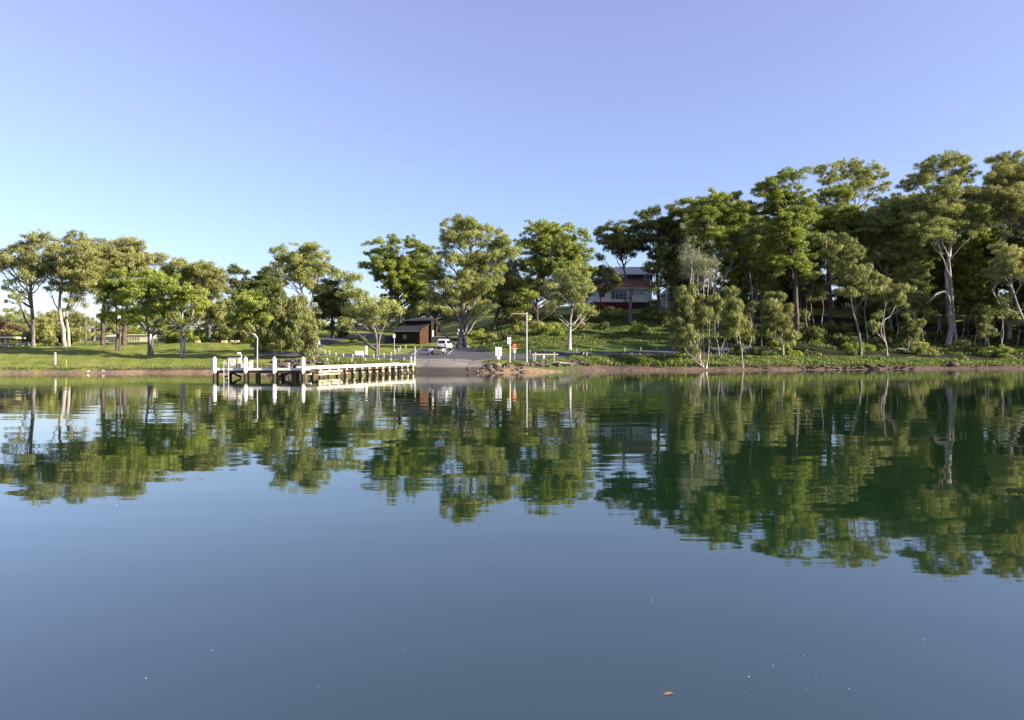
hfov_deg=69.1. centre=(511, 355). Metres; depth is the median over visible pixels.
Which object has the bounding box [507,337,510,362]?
notice sign
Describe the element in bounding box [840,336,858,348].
shrub
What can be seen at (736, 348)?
shrub
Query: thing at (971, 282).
forest gum
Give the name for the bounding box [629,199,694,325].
gum tree
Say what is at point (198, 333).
shrub
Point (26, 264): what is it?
gum tree
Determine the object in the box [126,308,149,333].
distant tree
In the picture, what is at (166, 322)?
distant tree
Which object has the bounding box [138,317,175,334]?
distant tree
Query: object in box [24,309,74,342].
distant tree
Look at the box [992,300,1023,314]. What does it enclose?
shrub
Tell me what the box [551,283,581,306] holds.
distant tree
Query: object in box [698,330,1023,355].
forest grass
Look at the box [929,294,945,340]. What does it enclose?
sapling
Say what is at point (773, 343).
shrub
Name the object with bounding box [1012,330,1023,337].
shrub
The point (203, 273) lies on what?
gum tree
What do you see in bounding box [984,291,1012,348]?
sapling
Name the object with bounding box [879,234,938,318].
forest gum
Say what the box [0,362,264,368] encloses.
lawn edge grass
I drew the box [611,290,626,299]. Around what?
window
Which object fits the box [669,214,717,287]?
forest gum
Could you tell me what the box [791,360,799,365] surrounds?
shrub
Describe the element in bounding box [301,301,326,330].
distant tree
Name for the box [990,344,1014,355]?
shrub
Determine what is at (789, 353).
shrub
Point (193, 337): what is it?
shrub
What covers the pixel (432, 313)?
distant tree
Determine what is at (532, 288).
distant tree
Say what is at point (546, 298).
distant tree
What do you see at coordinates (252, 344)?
shrub
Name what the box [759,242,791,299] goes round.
forest gum
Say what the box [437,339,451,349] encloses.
parked van
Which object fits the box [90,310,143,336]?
distant tree
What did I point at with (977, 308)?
shrub
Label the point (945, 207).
gum tree
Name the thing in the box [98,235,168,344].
gum tree
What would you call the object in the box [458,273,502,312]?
distant tree
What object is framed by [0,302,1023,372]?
ground
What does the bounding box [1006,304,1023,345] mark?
sapling
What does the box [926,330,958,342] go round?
shrub
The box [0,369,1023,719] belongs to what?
water
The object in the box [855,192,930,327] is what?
gum tree
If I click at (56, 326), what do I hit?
distant tree
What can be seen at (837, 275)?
forest gum
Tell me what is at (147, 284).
gum tree
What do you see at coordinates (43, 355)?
lawn grass
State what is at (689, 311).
sheoak tree
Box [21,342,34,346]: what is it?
picnic table
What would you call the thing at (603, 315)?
shrub
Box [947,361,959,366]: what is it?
rock
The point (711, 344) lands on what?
shrub
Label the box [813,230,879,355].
sheoak tree
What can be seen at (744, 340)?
shrub
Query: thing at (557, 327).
shrub
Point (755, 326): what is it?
shrub
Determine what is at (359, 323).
distant tree
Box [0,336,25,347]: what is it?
picnic shelter
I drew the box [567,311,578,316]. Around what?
shrub
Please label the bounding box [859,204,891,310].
forest gum
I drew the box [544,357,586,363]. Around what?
bank grass
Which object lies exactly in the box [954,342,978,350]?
shrub
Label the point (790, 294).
shrub
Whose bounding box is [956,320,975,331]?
shrub
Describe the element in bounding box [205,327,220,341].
shrub
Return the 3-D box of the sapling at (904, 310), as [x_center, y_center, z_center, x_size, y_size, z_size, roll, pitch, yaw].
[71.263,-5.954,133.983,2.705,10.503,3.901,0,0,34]
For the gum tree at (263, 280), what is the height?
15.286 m
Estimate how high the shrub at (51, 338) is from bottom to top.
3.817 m
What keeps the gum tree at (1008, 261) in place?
on the ground at (448, 329)
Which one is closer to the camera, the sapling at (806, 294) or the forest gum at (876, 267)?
the sapling at (806, 294)
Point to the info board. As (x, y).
(359, 353)
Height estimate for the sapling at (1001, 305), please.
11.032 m
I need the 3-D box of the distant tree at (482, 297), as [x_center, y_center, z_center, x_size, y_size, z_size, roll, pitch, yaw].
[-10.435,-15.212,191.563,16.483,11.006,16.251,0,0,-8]
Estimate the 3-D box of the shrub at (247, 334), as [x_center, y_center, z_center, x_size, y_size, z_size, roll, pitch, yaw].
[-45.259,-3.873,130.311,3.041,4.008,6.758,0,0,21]
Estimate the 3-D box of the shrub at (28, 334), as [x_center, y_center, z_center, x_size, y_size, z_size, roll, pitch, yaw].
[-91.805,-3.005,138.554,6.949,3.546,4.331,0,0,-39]
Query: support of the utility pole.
on the ground at (448, 329)
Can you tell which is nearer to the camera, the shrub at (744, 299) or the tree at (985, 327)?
the tree at (985, 327)
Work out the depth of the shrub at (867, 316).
156.69 m
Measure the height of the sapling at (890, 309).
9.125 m
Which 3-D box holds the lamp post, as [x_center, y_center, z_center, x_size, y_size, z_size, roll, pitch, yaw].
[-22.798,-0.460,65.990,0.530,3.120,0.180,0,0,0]
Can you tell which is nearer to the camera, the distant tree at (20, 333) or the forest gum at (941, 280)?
the forest gum at (941, 280)
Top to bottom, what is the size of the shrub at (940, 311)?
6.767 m
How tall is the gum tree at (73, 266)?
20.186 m
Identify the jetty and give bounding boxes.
[212,357,415,378]
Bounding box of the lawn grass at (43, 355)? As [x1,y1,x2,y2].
[0,342,263,367]
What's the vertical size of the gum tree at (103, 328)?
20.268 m
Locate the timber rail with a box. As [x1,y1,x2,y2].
[532,352,557,360]
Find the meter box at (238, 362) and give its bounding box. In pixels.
[237,358,240,367]
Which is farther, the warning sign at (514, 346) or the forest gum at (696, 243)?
the forest gum at (696, 243)
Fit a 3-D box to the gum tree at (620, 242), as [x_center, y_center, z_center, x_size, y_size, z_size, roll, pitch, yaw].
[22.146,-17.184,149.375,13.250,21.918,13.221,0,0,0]
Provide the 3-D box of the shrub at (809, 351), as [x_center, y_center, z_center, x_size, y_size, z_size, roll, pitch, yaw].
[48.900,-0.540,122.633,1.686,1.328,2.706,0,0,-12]
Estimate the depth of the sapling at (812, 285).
149.99 m
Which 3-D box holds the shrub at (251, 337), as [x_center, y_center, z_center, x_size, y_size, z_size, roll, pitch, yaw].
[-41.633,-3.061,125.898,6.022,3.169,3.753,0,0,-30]
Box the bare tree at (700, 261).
[677,232,725,360]
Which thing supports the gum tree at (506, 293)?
on the ground at (448, 329)
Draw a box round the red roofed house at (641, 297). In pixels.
[586,267,666,309]
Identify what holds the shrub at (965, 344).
on the ground at (448, 329)
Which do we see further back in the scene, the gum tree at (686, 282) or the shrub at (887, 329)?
the gum tree at (686, 282)
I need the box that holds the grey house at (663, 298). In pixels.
[660,288,678,307]
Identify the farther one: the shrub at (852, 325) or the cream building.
the cream building
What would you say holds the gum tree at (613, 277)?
on the ground at (448, 329)
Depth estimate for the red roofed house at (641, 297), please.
172.20 m
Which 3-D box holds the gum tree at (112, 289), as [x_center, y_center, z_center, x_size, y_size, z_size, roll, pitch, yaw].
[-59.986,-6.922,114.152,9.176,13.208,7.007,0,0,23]
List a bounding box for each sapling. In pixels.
[742,300,759,349]
[754,304,762,345]
[800,287,816,327]
[807,278,823,323]
[812,283,828,324]
[860,295,877,338]
[886,301,898,337]
[900,294,915,315]
[909,295,921,342]
[912,293,931,341]
[915,296,939,341]
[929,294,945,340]
[933,288,946,332]
[955,301,969,338]
[961,302,982,343]
[970,301,989,341]
[978,305,992,347]
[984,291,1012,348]
[993,295,1019,347]
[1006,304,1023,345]
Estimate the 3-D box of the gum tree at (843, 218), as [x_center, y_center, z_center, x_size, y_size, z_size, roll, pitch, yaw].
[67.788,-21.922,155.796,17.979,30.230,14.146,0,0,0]
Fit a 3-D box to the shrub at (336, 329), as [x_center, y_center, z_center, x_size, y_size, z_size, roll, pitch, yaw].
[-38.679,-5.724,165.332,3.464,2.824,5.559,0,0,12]
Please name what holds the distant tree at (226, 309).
on the ground at (448, 329)
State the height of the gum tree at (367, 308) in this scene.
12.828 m
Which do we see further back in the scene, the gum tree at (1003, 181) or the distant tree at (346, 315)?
the distant tree at (346, 315)
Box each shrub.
[0,317,23,335]
[0,331,39,344]
[1,333,30,345]
[37,332,73,345]
[40,328,58,345]
[158,335,174,343]
[165,330,183,342]
[174,328,210,341]
[192,328,212,338]
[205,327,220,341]
[214,324,255,342]
[230,326,248,341]
[242,324,260,338]
[249,333,260,342]
[250,341,272,351]
[330,325,345,333]
[337,330,349,337]
[348,335,366,341]
[468,328,486,338]
[484,333,501,341]
[502,333,518,339]
[510,325,519,331]
[512,314,535,325]
[522,311,534,318]
[531,320,548,333]
[536,321,564,335]
[542,309,562,320]
[555,324,566,331]
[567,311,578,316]
[579,322,586,328]
[592,315,603,322]
[594,321,609,328]
[597,306,617,313]
[598,311,615,319]
[611,308,632,317]
[628,321,647,334]
[628,356,641,362]
[639,307,652,316]
[693,341,714,350]
[697,285,713,298]
[700,290,723,303]
[704,318,719,328]
[725,334,755,346]
[729,344,743,351]
[736,292,750,305]
[747,346,758,354]
[748,293,766,305]
[751,323,778,331]
[756,349,777,355]
[760,334,793,343]
[763,289,792,301]
[765,337,789,348]
[784,346,801,356]
[785,351,794,355]
[791,309,810,323]
[791,322,807,330]
[791,330,809,340]
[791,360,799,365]
[802,325,826,339]
[803,349,816,354]
[808,320,839,333]
[825,324,850,334]
[829,332,858,346]
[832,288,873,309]
[838,320,858,330]
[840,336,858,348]
[845,348,857,355]
[853,319,864,327]
[856,343,876,352]
[859,306,876,315]
[861,314,884,321]
[868,324,893,336]
[869,314,892,325]
[869,336,892,345]
[886,312,904,321]
[901,327,925,341]
[909,340,933,353]
[910,346,926,353]
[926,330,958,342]
[929,294,959,313]
[929,323,948,332]
[931,350,939,355]
[947,338,982,351]
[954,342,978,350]
[955,295,1000,314]
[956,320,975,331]
[982,330,1004,341]
[982,346,1004,356]
[990,319,1004,326]
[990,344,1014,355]
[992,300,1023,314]
[994,349,1008,356]
[999,334,1021,343]
[1010,338,1023,345]
[1012,327,1023,335]
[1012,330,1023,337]
[1014,323,1023,330]
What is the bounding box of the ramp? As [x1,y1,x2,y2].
[415,358,484,372]
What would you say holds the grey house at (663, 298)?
on the ground at (448, 329)
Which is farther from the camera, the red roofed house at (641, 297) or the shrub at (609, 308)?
the red roofed house at (641, 297)
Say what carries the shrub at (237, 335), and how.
on the ground at (448, 329)
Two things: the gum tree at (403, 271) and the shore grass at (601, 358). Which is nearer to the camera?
the shore grass at (601, 358)
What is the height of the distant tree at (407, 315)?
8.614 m
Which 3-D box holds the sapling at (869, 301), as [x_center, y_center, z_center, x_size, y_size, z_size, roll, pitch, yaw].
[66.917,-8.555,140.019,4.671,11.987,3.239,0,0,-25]
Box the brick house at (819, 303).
[787,282,826,307]
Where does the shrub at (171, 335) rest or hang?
on the ground at (448, 329)
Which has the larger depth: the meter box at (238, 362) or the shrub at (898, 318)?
the shrub at (898, 318)
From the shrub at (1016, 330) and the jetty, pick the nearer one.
the jetty
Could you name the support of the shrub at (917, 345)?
on the ground at (448, 329)
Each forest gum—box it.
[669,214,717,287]
[698,232,730,292]
[709,202,756,297]
[723,211,785,317]
[727,202,758,292]
[750,208,778,249]
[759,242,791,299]
[767,205,826,309]
[825,242,844,306]
[831,218,894,319]
[852,250,890,305]
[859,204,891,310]
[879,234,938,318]
[889,191,945,319]
[924,208,965,316]
[942,224,998,335]
[949,208,1008,323]
[962,217,1019,319]
[971,230,1023,317]
[999,220,1023,304]
[1005,224,1023,305]
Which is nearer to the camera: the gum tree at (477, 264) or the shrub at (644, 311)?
the gum tree at (477, 264)
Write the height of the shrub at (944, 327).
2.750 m
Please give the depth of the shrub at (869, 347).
128.22 m
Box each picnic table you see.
[2,343,18,347]
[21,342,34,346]
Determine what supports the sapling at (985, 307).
on the ground at (448, 329)
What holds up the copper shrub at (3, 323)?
on the ground at (448, 329)
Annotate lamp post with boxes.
[252,333,257,367]
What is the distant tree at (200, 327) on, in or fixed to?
on the ground at (448, 329)
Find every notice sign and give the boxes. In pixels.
[495,347,501,360]
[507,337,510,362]
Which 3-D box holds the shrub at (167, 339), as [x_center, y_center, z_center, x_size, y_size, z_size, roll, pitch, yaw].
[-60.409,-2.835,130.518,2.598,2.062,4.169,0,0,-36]
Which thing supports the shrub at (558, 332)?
on the ground at (448, 329)
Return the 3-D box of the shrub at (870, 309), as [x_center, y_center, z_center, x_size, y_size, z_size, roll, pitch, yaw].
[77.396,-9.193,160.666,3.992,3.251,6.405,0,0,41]
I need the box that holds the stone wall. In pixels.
[432,336,457,342]
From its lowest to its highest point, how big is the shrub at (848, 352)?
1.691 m
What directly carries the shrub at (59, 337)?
on the ground at (448, 329)
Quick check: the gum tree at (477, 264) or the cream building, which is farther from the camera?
the cream building
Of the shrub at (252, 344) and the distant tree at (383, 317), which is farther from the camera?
the distant tree at (383, 317)
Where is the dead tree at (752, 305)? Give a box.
[749,272,758,343]
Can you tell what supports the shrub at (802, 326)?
on the ground at (448, 329)
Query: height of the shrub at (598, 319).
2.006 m
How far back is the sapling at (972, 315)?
139.63 m
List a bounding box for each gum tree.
[0,228,64,345]
[37,228,108,345]
[79,236,133,344]
[89,266,143,350]
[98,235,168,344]
[117,267,180,354]
[151,282,216,356]
[159,256,238,341]
[224,263,255,327]
[224,288,288,357]
[244,266,290,325]
[263,241,333,308]
[312,265,350,337]
[329,268,405,355]
[357,233,443,326]
[414,213,523,347]
[484,255,532,330]
[512,218,598,320]
[540,263,597,349]
[585,266,623,313]
[589,218,651,322]
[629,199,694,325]
[659,243,705,302]
[678,187,762,330]
[713,302,728,358]
[749,165,826,331]
[803,182,875,321]
[810,157,892,313]
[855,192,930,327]
[894,149,992,345]
[972,148,1023,344]
[980,241,1023,353]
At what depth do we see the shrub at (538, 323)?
133.65 m
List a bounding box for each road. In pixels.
[258,345,751,360]
[280,334,382,353]
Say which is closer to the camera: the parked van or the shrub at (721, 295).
the parked van
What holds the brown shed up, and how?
on the ground at (448, 329)
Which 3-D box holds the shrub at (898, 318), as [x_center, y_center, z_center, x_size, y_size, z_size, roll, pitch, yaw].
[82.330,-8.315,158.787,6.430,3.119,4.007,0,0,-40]
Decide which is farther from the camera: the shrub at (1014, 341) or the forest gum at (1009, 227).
the forest gum at (1009, 227)
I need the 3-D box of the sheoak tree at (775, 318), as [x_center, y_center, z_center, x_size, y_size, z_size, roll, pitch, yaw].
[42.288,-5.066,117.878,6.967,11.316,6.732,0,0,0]
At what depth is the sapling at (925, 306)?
136.28 m
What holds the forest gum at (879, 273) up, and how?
on the ground at (448, 329)
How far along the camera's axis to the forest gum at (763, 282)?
155.22 m
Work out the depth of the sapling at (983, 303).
145.37 m
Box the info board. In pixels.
[355,351,363,355]
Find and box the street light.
[514,313,531,361]
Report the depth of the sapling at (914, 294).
139.93 m
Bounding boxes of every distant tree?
[0,306,35,335]
[0,313,24,336]
[13,316,40,336]
[24,306,86,335]
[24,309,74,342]
[63,310,97,341]
[73,312,118,340]
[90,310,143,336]
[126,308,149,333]
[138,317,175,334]
[159,319,187,334]
[177,307,206,331]
[192,302,232,333]
[201,304,250,329]
[217,299,258,329]
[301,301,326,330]
[334,302,356,329]
[353,314,386,329]
[356,308,390,327]
[381,310,402,327]
[387,305,424,331]
[407,299,441,320]
[435,287,455,321]
[442,296,486,316]
[443,277,496,314]
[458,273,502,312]
[497,272,539,311]
[516,276,553,310]
[543,290,560,308]
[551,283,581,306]
[569,276,596,303]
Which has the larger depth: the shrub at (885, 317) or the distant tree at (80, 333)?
the distant tree at (80, 333)
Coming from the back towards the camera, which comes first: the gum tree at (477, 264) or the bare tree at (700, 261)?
the gum tree at (477, 264)
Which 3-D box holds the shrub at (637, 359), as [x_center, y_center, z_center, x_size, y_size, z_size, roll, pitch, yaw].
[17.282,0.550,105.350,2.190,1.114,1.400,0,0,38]
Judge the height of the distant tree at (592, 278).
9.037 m
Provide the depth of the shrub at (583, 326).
140.03 m
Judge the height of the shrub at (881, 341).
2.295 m
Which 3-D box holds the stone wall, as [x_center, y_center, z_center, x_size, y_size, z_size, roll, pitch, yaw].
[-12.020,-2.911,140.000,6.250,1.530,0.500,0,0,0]
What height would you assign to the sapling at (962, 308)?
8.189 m
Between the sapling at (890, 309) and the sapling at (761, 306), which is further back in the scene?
the sapling at (890, 309)
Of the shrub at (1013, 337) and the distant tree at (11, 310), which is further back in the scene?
the distant tree at (11, 310)
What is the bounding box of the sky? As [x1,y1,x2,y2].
[0,0,1023,330]
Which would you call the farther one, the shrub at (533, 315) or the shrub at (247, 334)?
the shrub at (533, 315)
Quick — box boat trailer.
[428,349,447,353]
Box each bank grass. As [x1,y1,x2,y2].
[315,356,412,363]
[483,358,501,363]
[512,359,524,365]
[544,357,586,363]
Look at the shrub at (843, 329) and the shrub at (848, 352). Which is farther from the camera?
the shrub at (843, 329)
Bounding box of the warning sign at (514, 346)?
[513,343,516,359]
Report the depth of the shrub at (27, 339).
135.80 m
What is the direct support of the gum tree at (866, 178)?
on the ground at (448, 329)
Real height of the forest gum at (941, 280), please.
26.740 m
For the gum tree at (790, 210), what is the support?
on the ground at (448, 329)
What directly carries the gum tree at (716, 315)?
on the ground at (448, 329)
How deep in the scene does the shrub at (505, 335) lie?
130.41 m
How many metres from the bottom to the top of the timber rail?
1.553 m
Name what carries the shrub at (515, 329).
on the ground at (448, 329)
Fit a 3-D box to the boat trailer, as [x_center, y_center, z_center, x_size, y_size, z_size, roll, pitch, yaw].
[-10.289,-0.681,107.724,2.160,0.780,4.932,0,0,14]
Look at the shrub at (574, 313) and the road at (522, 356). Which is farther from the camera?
the shrub at (574, 313)
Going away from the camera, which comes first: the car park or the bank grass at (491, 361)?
the bank grass at (491, 361)
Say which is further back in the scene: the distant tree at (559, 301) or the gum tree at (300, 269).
the distant tree at (559, 301)
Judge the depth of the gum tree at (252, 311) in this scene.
98.14 m
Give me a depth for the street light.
96.73 m
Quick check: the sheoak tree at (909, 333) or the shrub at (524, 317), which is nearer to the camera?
the sheoak tree at (909, 333)
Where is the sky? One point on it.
(223, 132)
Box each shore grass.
[569,352,696,365]
[587,354,1023,366]
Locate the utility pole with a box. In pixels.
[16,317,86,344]
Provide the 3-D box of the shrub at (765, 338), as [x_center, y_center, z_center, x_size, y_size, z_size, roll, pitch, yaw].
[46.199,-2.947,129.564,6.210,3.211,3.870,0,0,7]
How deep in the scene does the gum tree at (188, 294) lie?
102.67 m
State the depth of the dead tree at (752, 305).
130.18 m
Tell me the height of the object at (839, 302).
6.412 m
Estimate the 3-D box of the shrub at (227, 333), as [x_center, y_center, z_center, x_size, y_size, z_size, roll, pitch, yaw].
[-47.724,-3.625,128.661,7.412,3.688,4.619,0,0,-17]
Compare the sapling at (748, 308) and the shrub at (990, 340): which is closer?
the sapling at (748, 308)
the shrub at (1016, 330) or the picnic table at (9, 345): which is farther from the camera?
the shrub at (1016, 330)
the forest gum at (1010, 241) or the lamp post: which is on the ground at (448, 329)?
the forest gum at (1010, 241)
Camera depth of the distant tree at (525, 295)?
192.46 m
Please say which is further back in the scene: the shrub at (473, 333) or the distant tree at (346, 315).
the distant tree at (346, 315)
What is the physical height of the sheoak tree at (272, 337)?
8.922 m
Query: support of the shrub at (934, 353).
on the ground at (448, 329)
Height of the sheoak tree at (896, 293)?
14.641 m
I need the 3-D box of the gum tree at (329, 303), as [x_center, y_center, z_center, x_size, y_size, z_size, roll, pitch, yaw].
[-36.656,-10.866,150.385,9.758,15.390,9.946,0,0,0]
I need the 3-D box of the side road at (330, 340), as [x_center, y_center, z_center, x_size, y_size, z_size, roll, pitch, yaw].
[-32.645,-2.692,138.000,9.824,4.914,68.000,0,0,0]
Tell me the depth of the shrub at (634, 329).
136.41 m
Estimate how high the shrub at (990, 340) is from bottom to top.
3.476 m
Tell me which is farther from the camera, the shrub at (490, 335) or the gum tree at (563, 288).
the shrub at (490, 335)
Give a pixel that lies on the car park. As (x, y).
(424, 351)
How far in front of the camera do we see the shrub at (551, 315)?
148.07 m
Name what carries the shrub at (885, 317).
on the ground at (448, 329)
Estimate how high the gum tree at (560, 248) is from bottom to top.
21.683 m
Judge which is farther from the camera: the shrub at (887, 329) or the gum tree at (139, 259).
the shrub at (887, 329)
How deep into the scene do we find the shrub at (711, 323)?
144.27 m
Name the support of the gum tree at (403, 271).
on the ground at (448, 329)
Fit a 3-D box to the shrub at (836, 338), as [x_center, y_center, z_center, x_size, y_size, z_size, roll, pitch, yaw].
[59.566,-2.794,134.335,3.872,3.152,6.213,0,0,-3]
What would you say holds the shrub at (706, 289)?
on the ground at (448, 329)
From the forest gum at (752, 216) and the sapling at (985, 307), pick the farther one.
the forest gum at (752, 216)
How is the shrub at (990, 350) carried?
on the ground at (448, 329)
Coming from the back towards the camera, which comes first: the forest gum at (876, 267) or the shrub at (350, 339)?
the forest gum at (876, 267)
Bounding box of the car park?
[404,347,496,356]
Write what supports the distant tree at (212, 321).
on the ground at (448, 329)
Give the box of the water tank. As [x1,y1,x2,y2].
[385,335,393,342]
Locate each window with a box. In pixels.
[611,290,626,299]
[633,290,645,294]
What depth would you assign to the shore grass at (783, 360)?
114.53 m
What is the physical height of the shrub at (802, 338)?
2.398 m
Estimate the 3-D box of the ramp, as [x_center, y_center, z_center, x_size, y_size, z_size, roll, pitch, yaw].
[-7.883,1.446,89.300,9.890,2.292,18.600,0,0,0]
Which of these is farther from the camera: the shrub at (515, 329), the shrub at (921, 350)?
the shrub at (515, 329)
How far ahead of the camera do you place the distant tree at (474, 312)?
182.59 m
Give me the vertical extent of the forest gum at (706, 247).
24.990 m
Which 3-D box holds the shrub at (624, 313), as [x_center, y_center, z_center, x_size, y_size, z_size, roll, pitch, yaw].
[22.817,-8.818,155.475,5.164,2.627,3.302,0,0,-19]
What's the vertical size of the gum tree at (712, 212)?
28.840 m
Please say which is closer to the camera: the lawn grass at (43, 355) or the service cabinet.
the service cabinet
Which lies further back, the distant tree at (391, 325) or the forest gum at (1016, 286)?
the distant tree at (391, 325)
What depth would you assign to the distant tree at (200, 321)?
175.19 m
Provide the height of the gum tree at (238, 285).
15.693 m
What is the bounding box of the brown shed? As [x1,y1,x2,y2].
[392,317,442,344]
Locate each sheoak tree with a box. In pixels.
[254,295,298,357]
[281,294,324,357]
[665,253,724,367]
[718,286,757,368]
[718,312,728,352]
[757,291,801,354]
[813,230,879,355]
[864,273,916,355]
[895,313,926,351]
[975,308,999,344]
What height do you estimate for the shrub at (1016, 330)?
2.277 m
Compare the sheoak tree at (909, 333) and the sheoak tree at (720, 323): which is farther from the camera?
the sheoak tree at (909, 333)
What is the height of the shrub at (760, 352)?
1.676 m
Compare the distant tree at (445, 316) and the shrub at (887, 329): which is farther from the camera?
the distant tree at (445, 316)
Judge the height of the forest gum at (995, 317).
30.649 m
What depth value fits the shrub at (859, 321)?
149.89 m
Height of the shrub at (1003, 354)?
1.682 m
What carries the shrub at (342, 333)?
on the ground at (448, 329)
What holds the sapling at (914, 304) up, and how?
on the ground at (448, 329)
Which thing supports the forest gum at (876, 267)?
on the ground at (448, 329)
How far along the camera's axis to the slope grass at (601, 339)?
134.83 m
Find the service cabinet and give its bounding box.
[228,358,236,367]
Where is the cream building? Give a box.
[105,334,164,342]
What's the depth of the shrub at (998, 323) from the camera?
160.26 m
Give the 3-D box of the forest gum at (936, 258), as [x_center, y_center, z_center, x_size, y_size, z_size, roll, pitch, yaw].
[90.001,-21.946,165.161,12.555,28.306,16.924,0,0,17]
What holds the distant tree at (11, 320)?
on the ground at (448, 329)
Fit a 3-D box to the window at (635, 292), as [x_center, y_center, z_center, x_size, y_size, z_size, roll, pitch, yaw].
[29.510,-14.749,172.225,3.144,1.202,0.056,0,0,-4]
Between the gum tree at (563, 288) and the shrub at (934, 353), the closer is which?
the gum tree at (563, 288)
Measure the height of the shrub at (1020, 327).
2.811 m
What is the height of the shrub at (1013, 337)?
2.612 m
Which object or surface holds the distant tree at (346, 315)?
on the ground at (448, 329)
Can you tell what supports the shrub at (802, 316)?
on the ground at (448, 329)
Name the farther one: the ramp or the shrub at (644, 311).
the shrub at (644, 311)
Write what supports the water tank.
on the ground at (448, 329)
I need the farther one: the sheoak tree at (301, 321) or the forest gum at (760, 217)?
the forest gum at (760, 217)
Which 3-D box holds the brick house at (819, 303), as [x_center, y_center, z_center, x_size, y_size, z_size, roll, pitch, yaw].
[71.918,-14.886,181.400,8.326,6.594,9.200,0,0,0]
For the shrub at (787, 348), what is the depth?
120.48 m
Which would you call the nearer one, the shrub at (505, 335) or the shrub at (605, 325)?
the shrub at (505, 335)
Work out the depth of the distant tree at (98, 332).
200.32 m
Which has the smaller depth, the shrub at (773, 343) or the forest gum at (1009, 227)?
the shrub at (773, 343)
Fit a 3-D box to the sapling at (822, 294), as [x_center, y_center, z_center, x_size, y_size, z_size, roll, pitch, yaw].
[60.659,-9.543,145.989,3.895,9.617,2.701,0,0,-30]
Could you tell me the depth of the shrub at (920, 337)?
139.97 m
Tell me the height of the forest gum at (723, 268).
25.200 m
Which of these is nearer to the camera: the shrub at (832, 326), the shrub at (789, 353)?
the shrub at (789, 353)
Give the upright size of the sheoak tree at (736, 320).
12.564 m
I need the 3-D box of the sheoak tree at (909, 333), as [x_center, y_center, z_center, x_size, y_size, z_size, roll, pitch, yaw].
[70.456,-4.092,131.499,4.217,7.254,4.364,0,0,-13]
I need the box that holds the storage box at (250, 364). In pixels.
[248,361,252,367]
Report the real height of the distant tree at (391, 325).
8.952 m
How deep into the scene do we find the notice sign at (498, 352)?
93.67 m
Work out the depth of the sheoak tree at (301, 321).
98.12 m
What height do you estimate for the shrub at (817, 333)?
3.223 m
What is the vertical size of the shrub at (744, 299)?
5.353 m
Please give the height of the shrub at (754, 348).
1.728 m
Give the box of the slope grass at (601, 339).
[471,313,703,350]
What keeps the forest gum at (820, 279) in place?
on the ground at (448, 329)
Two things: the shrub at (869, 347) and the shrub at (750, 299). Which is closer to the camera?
the shrub at (869, 347)
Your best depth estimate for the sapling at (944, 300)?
150.29 m
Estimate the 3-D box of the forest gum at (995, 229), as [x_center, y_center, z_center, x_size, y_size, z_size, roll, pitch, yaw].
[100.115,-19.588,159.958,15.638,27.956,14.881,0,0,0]
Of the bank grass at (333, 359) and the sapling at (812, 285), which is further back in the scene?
the sapling at (812, 285)
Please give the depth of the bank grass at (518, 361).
93.10 m
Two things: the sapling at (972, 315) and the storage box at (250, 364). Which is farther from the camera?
the sapling at (972, 315)

